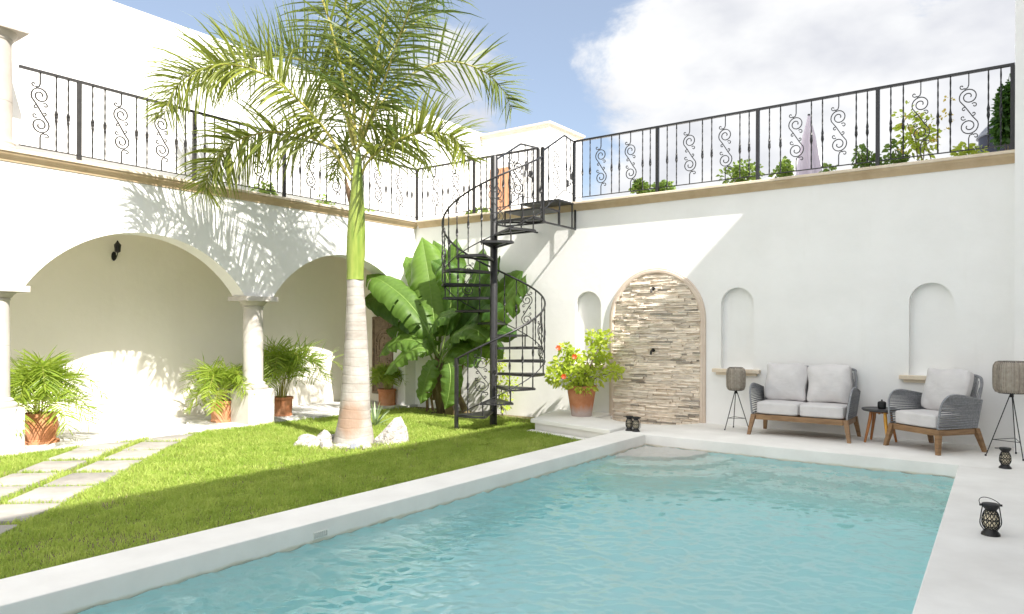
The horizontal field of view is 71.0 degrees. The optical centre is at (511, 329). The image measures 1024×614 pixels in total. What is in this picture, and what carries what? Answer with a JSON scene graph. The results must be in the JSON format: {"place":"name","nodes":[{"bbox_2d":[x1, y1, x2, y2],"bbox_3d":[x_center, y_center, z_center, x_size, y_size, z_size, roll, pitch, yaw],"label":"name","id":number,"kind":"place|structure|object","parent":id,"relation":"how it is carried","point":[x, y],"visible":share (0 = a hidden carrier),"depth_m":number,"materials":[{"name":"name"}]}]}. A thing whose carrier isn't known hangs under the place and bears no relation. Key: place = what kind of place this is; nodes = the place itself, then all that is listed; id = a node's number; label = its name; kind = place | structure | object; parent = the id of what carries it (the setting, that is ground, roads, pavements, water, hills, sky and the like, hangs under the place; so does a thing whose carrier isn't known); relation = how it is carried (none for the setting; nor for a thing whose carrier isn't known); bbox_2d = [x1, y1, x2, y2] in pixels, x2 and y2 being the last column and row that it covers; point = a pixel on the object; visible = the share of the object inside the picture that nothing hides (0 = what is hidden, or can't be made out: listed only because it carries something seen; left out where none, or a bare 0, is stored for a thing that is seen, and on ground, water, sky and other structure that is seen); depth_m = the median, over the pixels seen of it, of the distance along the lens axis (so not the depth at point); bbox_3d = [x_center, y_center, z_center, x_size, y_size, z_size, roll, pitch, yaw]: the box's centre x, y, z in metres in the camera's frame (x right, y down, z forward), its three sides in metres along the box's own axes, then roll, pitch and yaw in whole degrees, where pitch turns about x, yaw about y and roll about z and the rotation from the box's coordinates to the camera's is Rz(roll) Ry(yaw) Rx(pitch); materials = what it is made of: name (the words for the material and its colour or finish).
{"place":"outdoors","nodes":[
{"label":"outdoors","id":0,"kind":"place"},
{"bbox_2d":[25,400,417,452],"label":"arcade floor","id":1,"kind":"structure","parent":0,"point":[106,433],"depth_m":11.24,"materials":[{"name":"white stone"}]},
{"bbox_2d":[9,348,114,444],"bbox_3d":[-6.388,0.866,9.720,1.723,1.340,1.785,0,0,36],"label":"potted palm","id":2,"kind":"object","parent":1,"relation":"on","point":[38,380],"visible":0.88,"depth_m":9.57,"materials":[{"name":"plant"}]},
{"bbox_2d":[178,354,255,422],"bbox_3d":[-4.855,0.944,12.072,1.573,1.183,1.503,0,0,36],"label":"potted palm","id":3,"kind":"object","parent":1,"relation":"on","point":[220,378],"visible":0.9,"depth_m":11.77,"materials":[{"name":"plant"}]},
{"bbox_2d":[229,333,343,416],"bbox_3d":[-3.979,0.771,12.824,2.462,1.532,1.644,0,0,10],"label":"potted palm","id":4,"kind":"object","parent":1,"relation":"on","point":[282,363],"visible":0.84,"depth_m":12.70,"materials":[{"name":"plant"}]},
{"bbox_2d":[369,360,406,405],"bbox_3d":[-2.536,1.084,14.725,0.848,0.916,0.998,0,0,-13],"label":"potted palm","id":5,"kind":"object","parent":1,"relation":"on","point":[386,396],"visible":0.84,"depth_m":14.54,"materials":[{"name":"plant"}]},
{"bbox_2d":[0,406,582,578],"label":"lawn","id":6,"kind":"structure","parent":0,"point":[433,412],"depth_m":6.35,"materials":[{"name":"plant"}]},
{"bbox_2d":[0,524,16,534],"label":"stepping stone","id":7,"kind":"object","parent":6,"relation":"on","point":[3,528],"visible":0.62,"depth_m":5.66,"materials":[{"name":"beige stone"}]},
{"bbox_2d":[0,486,25,500],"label":"stepping stone","id":8,"kind":"object","parent":6,"relation":"on","point":[6,490],"visible":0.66,"depth_m":6.99,"materials":[{"name":"beige stone"}]},
{"bbox_2d":[0,473,56,486],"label":"stepping stone","id":9,"kind":"object","parent":6,"relation":"on","point":[21,479],"visible":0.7,"depth_m":7.51,"materials":[{"name":"beige stone"}]},
{"bbox_2d":[0,503,60,523],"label":"stepping stone","id":10,"kind":"object","parent":6,"relation":"on","point":[10,512],"visible":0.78,"depth_m":6.18,"materials":[{"name":"beige stone"}]},
{"bbox_2d":[8,486,92,503],"bbox_3d":[-4.378,1.596,6.835,0.507,0.082,0.601,0,0,-8],"label":"stepping stone","id":11,"kind":"object","parent":6,"relation":"on","point":[58,493],"visible":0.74,"depth_m":6.77,"materials":[{"name":"beige stone"}]},
{"bbox_2d":[17,460,85,472],"bbox_3d":[-5.257,1.596,8.224,0.483,0.076,0.633,0,0,-10],"label":"stepping stone","id":12,"kind":"object","parent":6,"relation":"on","point":[47,466],"visible":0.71,"depth_m":8.23,"materials":[{"name":"beige stone"}]},
{"bbox_2d":[49,450,109,460],"bbox_3d":[-5.386,1.596,8.967,0.526,0.074,0.623,0,0,-7],"label":"stepping stone","id":13,"kind":"object","parent":6,"relation":"on","point":[80,454],"visible":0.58,"depth_m":8.96,"materials":[{"name":"beige stone"}]},
{"bbox_2d":[44,472,119,486],"bbox_3d":[-4.489,1.599,7.539,0.527,0.075,0.637,0,0,-8],"label":"stepping stone","id":14,"kind":"object","parent":6,"relation":"on","point":[74,479],"visible":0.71,"depth_m":7.52,"materials":[{"name":"beige stone"}]},
{"bbox_2d":[73,442,130,450],"bbox_3d":[-5.483,1.595,9.605,0.511,0.077,0.604,0,0,-7],"label":"stepping stone","id":15,"kind":"object","parent":6,"relation":"on","point":[103,446],"visible":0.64,"depth_m":9.56,"materials":[{"name":"white stone"}]},
{"bbox_2d":[76,460,140,472],"bbox_3d":[-4.618,1.597,8.269,0.518,0.077,0.612,0,0,-8],"label":"stepping stone","id":16,"kind":"object","parent":6,"relation":"on","point":[111,465],"visible":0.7,"depth_m":8.23,"materials":[{"name":"beige stone"}]},
{"bbox_2d":[105,450,159,460],"bbox_3d":[-4.737,1.598,9.006,0.510,0.076,0.603,0,0,-7],"label":"stepping stone","id":17,"kind":"object","parent":6,"relation":"on","point":[127,454],"visible":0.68,"depth_m":8.96,"materials":[{"name":"beige stone"}]},
{"bbox_2d":[122,442,176,450],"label":"stepping stone","id":18,"kind":"object","parent":6,"relation":"on","point":[149,445],"visible":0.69,"depth_m":9.63,"materials":[{"name":"white stone"}]},
{"bbox_2d":[145,434,191,441],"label":"stepping stone","id":19,"kind":"object","parent":6,"relation":"on","point":[172,437],"visible":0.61,"depth_m":10.37,"materials":[{"name":"white stone"}]},
{"bbox_2d":[294,440,305,445],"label":"rock","id":20,"kind":"object","parent":6,"relation":"on","point":[298,442],"visible":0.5,"depth_m":9.71,"materials":[{"name":"white stone"}]},
{"bbox_2d":[297,434,316,442],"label":"rock","id":21,"kind":"object","parent":6,"relation":"on","point":[306,438],"visible":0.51,"depth_m":9.85,"materials":[{"name":"white stone"}]},
{"bbox_2d":[306,439,319,447],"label":"rock","id":22,"kind":"object","parent":6,"relation":"on","point":[316,442],"visible":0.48,"depth_m":9.70,"materials":[{"name":"white stone"}]},
{"bbox_2d":[316,429,332,441],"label":"rock","id":23,"kind":"object","parent":6,"relation":"on","point":[324,434],"visible":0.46,"depth_m":9.95,"materials":[{"name":"white stone"}]},
{"bbox_2d":[320,440,332,448],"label":"rock","id":24,"kind":"object","parent":6,"relation":"on","point":[326,443],"visible":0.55,"depth_m":9.60,"materials":[{"name":"white stone"}]},
{"bbox_2d":[130,0,535,445],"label":"palm tree","id":25,"kind":"object","parent":6,"relation":"on","point":[354,423],"visible":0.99,"depth_m":9.89,"materials":[{"name":"green plant"}]},
{"bbox_2d":[331,443,349,448],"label":"rock","id":26,"kind":"object","parent":6,"relation":"on","point":[342,445],"visible":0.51,"depth_m":9.57,"materials":[{"name":"white stone"}]},
{"bbox_2d":[350,443,359,449],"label":"rock","id":27,"kind":"object","parent":6,"relation":"on","point":[353,445],"visible":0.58,"depth_m":9.56,"materials":[{"name":"white stone"}]},
{"bbox_2d":[362,443,371,449],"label":"rock","id":28,"kind":"object","parent":6,"relation":"on","point":[366,445],"visible":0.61,"depth_m":9.56,"materials":[{"name":"white stone"}]},
{"bbox_2d":[371,402,393,425],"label":"spiky plant","id":29,"kind":"object","parent":6,"relation":"on","point":[375,419],"visible":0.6,"depth_m":11.73,"materials":[{"name":"green plant"}]},
{"bbox_2d":[374,416,408,444],"bbox_3d":[-1.702,1.454,10.102,0.483,0.454,0.434,0,0,8],"label":"boulder","id":30,"kind":"object","parent":6,"relation":"on","point":[395,430],"visible":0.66,"depth_m":10.00,"materials":[{"name":"white stone"}]},
{"bbox_2d":[365,237,527,415],"bbox_3d":[-1.503,-0.087,13.699,4.217,3.476,1.392,0,0,36],"label":"banana plant","id":31,"kind":"object","parent":6,"relation":"on","point":[421,309],"visible":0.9,"depth_m":13.45,"materials":[{"name":"green plant"}]},
{"bbox_2d":[483,352,518,415],"bbox_3d":[-0.223,0.961,13.271,0.822,1.280,0.350,0,0,36],"label":"climbing plant","id":32,"kind":"object","parent":6,"relation":"on","point":[499,368],"visible":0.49,"depth_m":13.22,"materials":[{"name":"green plant"}]},
{"bbox_2d":[441,135,575,429],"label":"spiral staircase","id":33,"kind":"structure","parent":6,"relation":"on","point":[536,208],"depth_m":11.79,"materials":[{"name":"black metal"}]},
{"bbox_2d":[111,0,1014,200],"label":"sky","id":34,"kind":"structure","parent":0,"point":[595,68],"materials":[{"name":"blue"}]},
{"bbox_2d":[766,145,821,178],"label":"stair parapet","id":35,"kind":"structure","parent":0,"point":[819,152],"depth_m":14.53,"materials":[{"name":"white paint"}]},
{"bbox_2d":[599,416,1023,477],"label":"pool deck","id":36,"kind":"structure","parent":0,"point":[909,456],"depth_m":9.00,"materials":[{"name":"concrete"}]},
{"bbox_2d":[623,415,632,430],"bbox_3d":[1.676,1.347,10.359,0.147,0.216,0.140,0,0,6],"label":"lantern","id":37,"kind":"object","parent":36,"relation":"on","point":[629,420],"visible":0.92,"depth_m":10.31,"materials":[{"name":"black metal"}]},
{"bbox_2d":[631,416,640,431],"bbox_3d":[1.774,1.350,10.269,0.137,0.212,0.144,0,0,-24],"label":"lantern","id":38,"kind":"object","parent":36,"relation":"on","point":[635,424],"visible":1,"depth_m":10.22,"materials":[{"name":"black metal"}]},
{"bbox_2d":[724,367,747,429],"bbox_3d":[3.302,1.006,10.485,0.351,0.913,0.370,0,0,36],"label":"floor lamp","id":39,"kind":"object","parent":36,"relation":"on","point":[735,379],"visible":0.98,"depth_m":10.41,"materials":[{"name":"beige fabric"}]},
{"bbox_2d":[747,363,860,443],"bbox_3d":[4.045,0.969,9.934,1.348,0.986,0.808,0,0,36],"label":"loveseat","id":40,"kind":"object","parent":36,"relation":"on","point":[787,395],"visible":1,"depth_m":9.85,"materials":[{"name":"white fabric"}]},
{"bbox_2d":[861,406,897,441],"bbox_3d":[4.797,1.246,9.345,0.450,0.443,0.450,0,0,36],"label":"side table","id":41,"kind":"object","parent":36,"relation":"on","point":[872,410],"visible":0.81,"depth_m":9.32,"materials":[{"name":"orange wood"}]},
{"bbox_2d":[877,400,885,408],"bbox_3d":[4.790,0.965,9.301,0.104,0.120,0.102,0,0,36],"label":"candle pot","id":42,"kind":"object","parent":41,"relation":"on","point":[881,404],"visible":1,"depth_m":9.26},
{"bbox_2d":[883,368,986,455],"bbox_3d":[5.219,0.973,8.845,0.828,0.986,0.818,0,0,-18],"label":"armchair","id":43,"kind":"object","parent":36,"relation":"on","point":[947,402],"visible":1,"depth_m":8.68,"materials":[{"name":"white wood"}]},
{"bbox_2d":[995,447,1011,468],"bbox_3d":[5.204,1.356,7.608,0.142,0.220,0.150,0,0,16],"label":"lantern","id":44,"kind":"object","parent":36,"relation":"on","point":[1005,459],"visible":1,"depth_m":7.55,"materials":[{"name":"black metal"}]},
{"bbox_2d":[985,360,1023,460],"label":"floor lamp","id":45,"kind":"object","parent":36,"relation":"on","point":[1007,377],"visible":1,"depth_m":8.18,"materials":[{"name":"beige metal"},{"name":"taupe linen"}]},
{"bbox_2d":[912,465,1023,613],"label":"side deck","id":46,"kind":"structure","parent":0,"point":[971,569],"depth_m":4.67,"materials":[{"name":"concrete"}]},
{"bbox_2d":[979,497,1002,536],"bbox_3d":[3.409,1.337,5.128,0.143,0.248,0.149,0,0,-29],"label":"lantern","id":47,"kind":"object","parent":46,"relation":"on","point":[989,519],"visible":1,"depth_m":5.08,"materials":[{"name":"black metal"}]},
{"bbox_2d":[976,126,1009,152],"bbox_3d":[8.515,-2.879,12.361,0.900,1.510,0.900,0,0,36],"label":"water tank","id":48,"kind":"object","parent":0,"point":[981,138],"visible":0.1,"depth_m":12.30,"materials":[{"name":"grey plastic"}]},
{"label":"ground","id":49,"kind":"structure","parent":0,"visible":0},
{"bbox_2d":[10,234,379,428],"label":"arcade back wall","id":50,"kind":"structure","parent":49,"relation":"on","point":[143,321],"depth_m":12.20,"materials":[{"name":"beige paint"}]},
{"bbox_2d":[111,240,120,260],"bbox_3d":[-6.396,-1.276,11.612,0.188,0.321,0.096,0,0,36],"label":"wall lamp","id":51,"kind":"object","parent":50,"relation":"attached to","point":[117,247],"visible":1,"depth_m":11.58,"materials":[{"name":"black metal"}]},
{"bbox_2d":[372,317,392,393],"bbox_3d":[-2.692,0.552,15.333,0.840,1.660,0.073,0,0,36],"label":"carved panel","id":52,"kind":"object","parent":50,"relation":"attached to","point":[381,338],"visible":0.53,"depth_m":15.42,"materials":[{"name":"brown wood"}]},
{"bbox_2d":[0,146,417,455],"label":"arcade wall","id":53,"kind":"structure","parent":49,"relation":"on","point":[253,251],"depth_m":10.92,"materials":[{"name":"white paint"}]},
{"bbox_2d":[0,17,29,148],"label":"terrace column","id":54,"kind":"structure","parent":53,"relation":"on","point":[11,32],"depth_m":9.01,"materials":[{"name":"paint"}]},
{"bbox_2d":[18,65,415,217],"bbox_3d":[-4.110,-2.789,11.961,0.048,1.089,7.170,0,0,36],"label":"iron railing","id":55,"kind":"object","parent":53,"relation":"on","point":[78,155],"visible":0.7,"depth_m":10.41,"materials":[{"name":"black metal"}]},
{"bbox_2d":[527,429,586,439],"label":"ledge kerb","id":56,"kind":"structure","parent":49,"relation":"on","point":[571,437],"depth_m":10.69,"materials":[{"name":"concrete"}]},
{"bbox_2d":[531,409,626,437],"bbox_3d":[1.114,1.598,11.466,2.010,0.370,1.885,0,0,36],"label":"planting ledge","id":57,"kind":"object","parent":49,"relation":"on","point":[562,421],"visible":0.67,"depth_m":10.96,"materials":[{"name":"concrete"}]},
{"bbox_2d":[544,327,624,416],"bbox_3d":[1.180,0.688,11.695,1.337,1.451,0.714,0,0,-6],"label":"potted hibiscus","id":58,"kind":"object","parent":57,"relation":"on","point":[581,394],"visible":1,"depth_m":11.68,"materials":[{"name":"plant"}]},
{"bbox_2d":[415,149,1014,447],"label":"garden wall","id":59,"kind":"structure","parent":49,"relation":"on","point":[884,281],"depth_m":10.63,"materials":[{"name":"white paint"}]},
{"bbox_2d":[464,207,489,214],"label":"terrace plant","id":60,"kind":"object","parent":59,"relation":"on","point":[477,211],"visible":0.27,"depth_m":14.09,"materials":[{"name":"green plant"}]},
{"bbox_2d":[415,147,539,219],"bbox_3d":[-0.747,-2.779,13.972,3.068,1.089,0.048,0,0,36],"label":"iron railing","id":61,"kind":"object","parent":59,"relation":"on","point":[474,210],"visible":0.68,"depth_m":13.97,"materials":[{"name":"black metal"}]},
{"bbox_2d":[628,177,651,193],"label":"terrace plant","id":62,"kind":"object","parent":59,"relation":"on","point":[637,185],"visible":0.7,"depth_m":12.02,"materials":[{"name":"green plant"}]},
{"bbox_2d":[647,179,675,192],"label":"terrace plant","id":63,"kind":"object","parent":59,"relation":"on","point":[662,183],"visible":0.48,"depth_m":11.79,"materials":[{"name":"green plant"}]},
{"bbox_2d":[716,159,764,183],"bbox_3d":[3.579,-2.378,11.115,0.516,0.533,0.768,0,0,-41],"label":"terrace plant","id":64,"kind":"object","parent":59,"relation":"on","point":[735,171],"visible":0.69,"depth_m":11.06,"materials":[{"name":"green plant"}]},
{"bbox_2d":[768,155,794,177],"bbox_3d":[4.093,-2.343,10.768,0.327,0.481,0.519,0,0,56],"label":"terrace plant","id":65,"kind":"object","parent":59,"relation":"on","point":[786,165],"visible":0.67,"depth_m":10.69,"materials":[{"name":"green plant"}]},
{"bbox_2d":[572,62,1014,201],"bbox_3d":[3.651,-2.765,10.770,6.378,1.089,0.048,0,0,36],"label":"iron railing","id":66,"kind":"object","parent":59,"relation":"on","point":[937,78],"visible":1,"depth_m":10.29,"materials":[{"name":"black metal"}]},
{"bbox_2d":[818,163,836,172],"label":"terrace plant","id":67,"kind":"object","parent":59,"relation":"on","point":[827,169],"visible":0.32,"depth_m":10.38,"materials":[{"name":"green plant"}]},
{"bbox_2d":[881,139,909,164],"bbox_3d":[5.288,-2.350,9.896,0.393,0.531,0.578,0,0,36],"label":"terrace plant","id":68,"kind":"object","parent":59,"relation":"on","point":[895,154],"visible":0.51,"depth_m":9.83,"materials":[{"name":"green plant"}]},
{"bbox_2d":[891,95,955,160],"bbox_3d":[5.504,-2.629,9.660,0.472,0.996,0.735,0,0,-24],"label":"terrace plant","id":69,"kind":"object","parent":59,"relation":"on","point":[915,146],"visible":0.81,"depth_m":9.67,"materials":[{"name":"green plant"}]},
{"bbox_2d":[950,141,987,155],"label":"terrace plant","id":70,"kind":"object","parent":59,"relation":"on","point":[963,144],"visible":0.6,"depth_m":9.32,"materials":[{"name":"green plant"}]},
{"bbox_2d":[1014,0,1023,452],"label":"wall","id":71,"kind":"structure","parent":49,"relation":"on","point":[1019,213],"depth_m":8.58,"materials":[{"name":"white paint"}]},
{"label":"roof terrace","id":72,"kind":"structure","parent":71,"relation":"attached to","visible":0},
{"bbox_2d":[480,121,584,210],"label":"building","id":73,"kind":"structure","parent":72,"relation":"on","point":[545,134],"depth_m":17.34,"materials":[{"name":"white paint"}]},
{"bbox_2d":[489,167,508,210],"bbox_3d":[-0.310,-3.061,17.604,0.600,1.780,0.050,0,0,36],"label":"door","id":74,"kind":"structure","parent":73,"relation":"in","point":[506,176],"depth_m":17.50,"materials":[{"name":"orange wood"}]},
{"bbox_2d":[526,161,530,177],"bbox_3d":[0.376,-3.800,17.013,0.130,0.378,0.213,0,0,36],"label":"wall lamp","id":75,"kind":"object","parent":73,"relation":"attached to","point":[529,174],"visible":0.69,"depth_m":17.06,"materials":[{"name":"black metal"}]},
{"bbox_2d":[795,114,821,174],"bbox_3d":[4.952,-2.865,11.987,0.512,1.460,0.443,0,0,36],"label":"closed parasol","id":76,"kind":"object","parent":72,"relation":"on","point":[805,163],"visible":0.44,"depth_m":11.90,"materials":[{"name":"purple fabric"}]},
{"bbox_2d":[851,143,889,168],"bbox_3d":[5.024,-2.376,10.106,0.526,0.523,0.560,0,0,36],"label":"terrace plant","id":77,"kind":"object","parent":72,"relation":"on","point":[862,157],"visible":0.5,"depth_m":10.07,"materials":[{"name":"green plant"}]},
{"bbox_2d":[989,74,1009,150],"bbox_3d":[6.594,-2.781,9.562,0.468,1.304,0.495,0,0,36],"label":"shrub","id":78,"kind":"object","parent":72,"relation":"on","point":[994,122],"visible":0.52,"depth_m":9.53,"materials":[{"name":"green plant"}]},
{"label":"pool basin","id":79,"kind":"structure","parent":0,"visible":0},
{"bbox_2d":[0,432,644,613],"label":"pool coping","id":80,"kind":"object","parent":79,"relation":"on","point":[72,587],"visible":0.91,"depth_m":5.12,"materials":[{"name":"concrete"}]},
{"bbox_2d":[313,529,328,539],"bbox_3d":[-1.442,1.546,5.425,0.008,0.050,0.140,0,0,36],"label":"pool vent","id":81,"kind":"object","parent":80,"relation":"attached to","point":[320,534],"visible":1,"depth_m":5.42,"materials":[{"name":"paint"}]},
{"bbox_2d":[74,445,954,613],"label":"pool water","id":82,"kind":"structure","parent":79,"relation":"in","point":[647,529],"depth_m":5.16,"materials":[{"name":"teal liquid"}]},
{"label":"roof walkway","id":83,"kind":"structure","parent":0,"visible":0},
{"bbox_2d":[249,180,278,195],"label":"terrace plant","id":84,"kind":"object","parent":83,"relation":"on","point":[263,186],"visible":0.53,"depth_m":12.31,"materials":[{"name":"green plant"}]},
{"bbox_2d":[315,194,334,205],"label":"terrace plant","id":85,"kind":"object","parent":83,"relation":"on","point":[322,198],"visible":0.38,"depth_m":13.34,"materials":[{"name":"green plant"}]},
{"bbox_3d":[-8.406,-0.226,11.688,2.448,3.900,21.000,0,0,36],"label":"rear wing","id":86,"kind":"object","parent":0,"visible":0},
{"bbox_2d":[0,0,482,219],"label":"storey","id":87,"kind":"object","parent":86,"relation":"on","point":[100,42],"visible":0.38,"depth_m":11.05,"materials":[{"name":"white paint"}]}
]}

